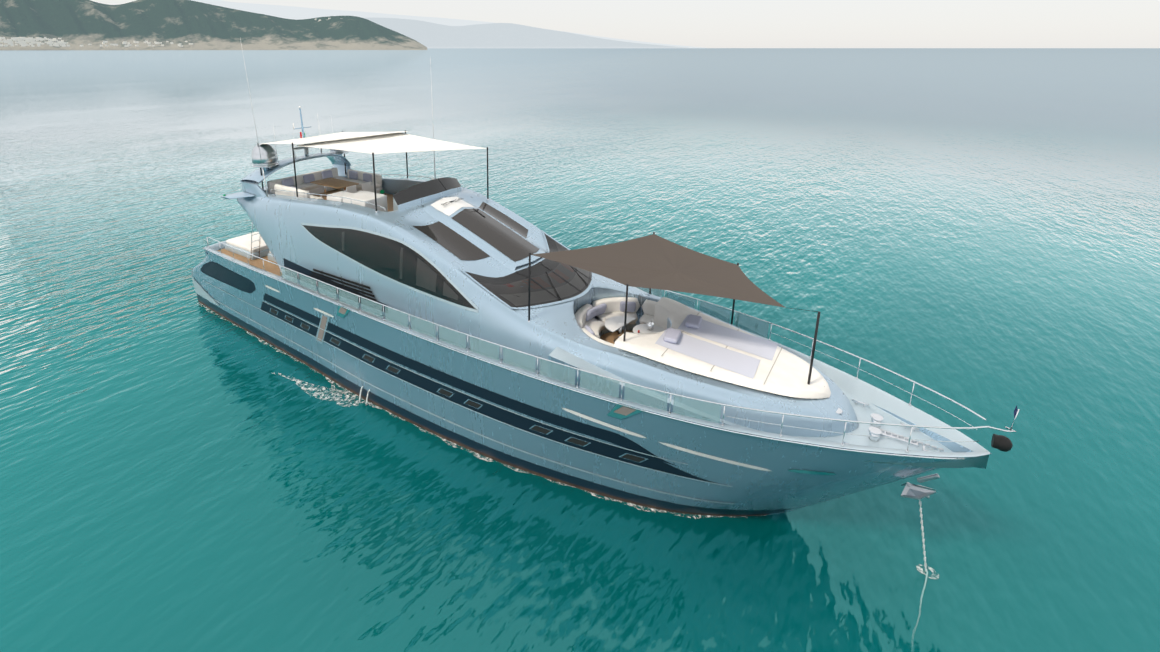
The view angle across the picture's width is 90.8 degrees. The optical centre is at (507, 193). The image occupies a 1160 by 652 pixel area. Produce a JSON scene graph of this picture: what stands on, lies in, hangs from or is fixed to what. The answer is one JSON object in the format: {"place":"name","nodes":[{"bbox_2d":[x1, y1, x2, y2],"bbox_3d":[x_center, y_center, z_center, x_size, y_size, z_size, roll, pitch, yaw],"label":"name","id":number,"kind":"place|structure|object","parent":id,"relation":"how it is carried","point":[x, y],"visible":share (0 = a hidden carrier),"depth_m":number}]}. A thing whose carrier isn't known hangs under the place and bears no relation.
{"place":"outdoors","nodes":[
{"label":"outdoors","id":0,"kind":"place"},
{"bbox_2d":[0,0,426,49],"bbox_3d":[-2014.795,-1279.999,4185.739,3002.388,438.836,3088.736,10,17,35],"label":"headland hill","id":1,"kind":"structure","parent":0,"point":[75,24],"depth_m":3761.67},
{"bbox_2d":[0,18,341,46],"bbox_3d":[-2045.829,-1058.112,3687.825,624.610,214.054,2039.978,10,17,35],"label":"coastal town","id":2,"kind":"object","parent":1,"relation":"on","point":[21,41],"depth_m":3217.66},
{"bbox_2d":[191,0,703,47],"bbox_3d":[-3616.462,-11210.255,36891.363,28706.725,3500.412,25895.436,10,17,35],"label":"distant hills","id":3,"kind":"structure","parent":0,"point":[291,12],"depth_m":36991.75},
{"bbox_2d":[364,18,685,47],"bbox_3d":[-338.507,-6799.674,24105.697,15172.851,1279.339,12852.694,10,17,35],"label":"coastal hill","id":4,"kind":"structure","parent":0,"point":[490,35],"depth_m":23378.05},
{"bbox_2d":[257,130,820,384],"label":"sun awnings","id":5,"kind":"object","parent":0,"point":[652,261],"visible":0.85,"depth_m":17.36},
{"bbox_2d":[0,48,1159,651],"bbox_3d":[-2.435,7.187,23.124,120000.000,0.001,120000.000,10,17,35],"label":"sea water","id":6,"kind":"structure","parent":0,"point":[976,230],"depth_m":24.42},
{"bbox_2d":[200,304,938,578],"bbox_3d":[-2.108,7.362,22.384,30.820,0.004,7.907,10,17,35],"label":"sea foam","id":7,"kind":"object","parent":6,"relation":"on","point":[348,396],"depth_m":21.07},
{"bbox_2d":[191,248,991,515],"bbox_3d":[-1.807,5.943,22.338,31.450,4.800,7.042,10,17,35],"label":"yacht hull","id":8,"kind":"object","parent":6,"relation":"on","point":[543,429],"visible":0.46,"depth_m":16.56},
{"bbox_2d":[359,386,369,404],"bbox_3d":[-5.269,7.452,20.906,0.479,0.589,0.204,10,17,35],"label":"water discharge","id":9,"kind":"object","parent":8,"relation":"attached to","point":[367,395],"visible":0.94,"depth_m":20.80},
{"bbox_2d":[203,240,989,468],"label":"deck","id":10,"kind":"structure","parent":8,"relation":"on","point":[851,387],"depth_m":14.48},
{"bbox_2d":[225,168,830,430],"bbox_3d":[-1.867,1.879,21.346,25.100,4.504,5.933,10,17,35],"label":"deck seating","id":11,"kind":"object","parent":10,"relation":"on","point":[693,341],"visible":0.77,"depth_m":16.81},
{"bbox_2d":[237,176,858,436],"bbox_3d":[-0.711,2.394,20.618,23.650,3.828,5.822,10,17,35],"label":"yacht superstructure","id":12,"kind":"object","parent":10,"relation":"on","point":[277,220],"visible":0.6,"depth_m":18.15},
{"bbox_2d":[221,39,435,198],"bbox_3d":[-7.559,-3.174,24.290,7.269,6.700,6.500,10,17,35],"label":"radar mast","id":13,"kind":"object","parent":12,"relation":"on","point":[266,160],"depth_m":24.49},
{"bbox_2d":[283,195,593,312],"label":"windows","id":14,"kind":"structure","parent":12,"relation":"in","point":[498,236],"depth_m":19.44},
{"bbox_2d":[206,237,1019,452],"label":"yacht rails","id":15,"kind":"object","parent":10,"relation":"on","point":[683,406],"visible":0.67,"depth_m":16.11},
{"bbox_2d":[912,571,927,636],"bbox_3d":[9.397,9.754,12.990,0.089,0.001,3.301,13,19,41],"label":"underwater anchor chain","id":16,"kind":"object","parent":6,"relation":"in","point":[921,597],"visible":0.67,"depth_m":13.62},
{"bbox_2d":[91,0,1159,47],"label":"sky","id":17,"kind":"structure","parent":0,"point":[694,23]},
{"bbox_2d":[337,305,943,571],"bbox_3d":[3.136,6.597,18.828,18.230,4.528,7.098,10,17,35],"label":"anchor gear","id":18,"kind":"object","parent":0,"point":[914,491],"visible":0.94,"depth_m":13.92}
]}

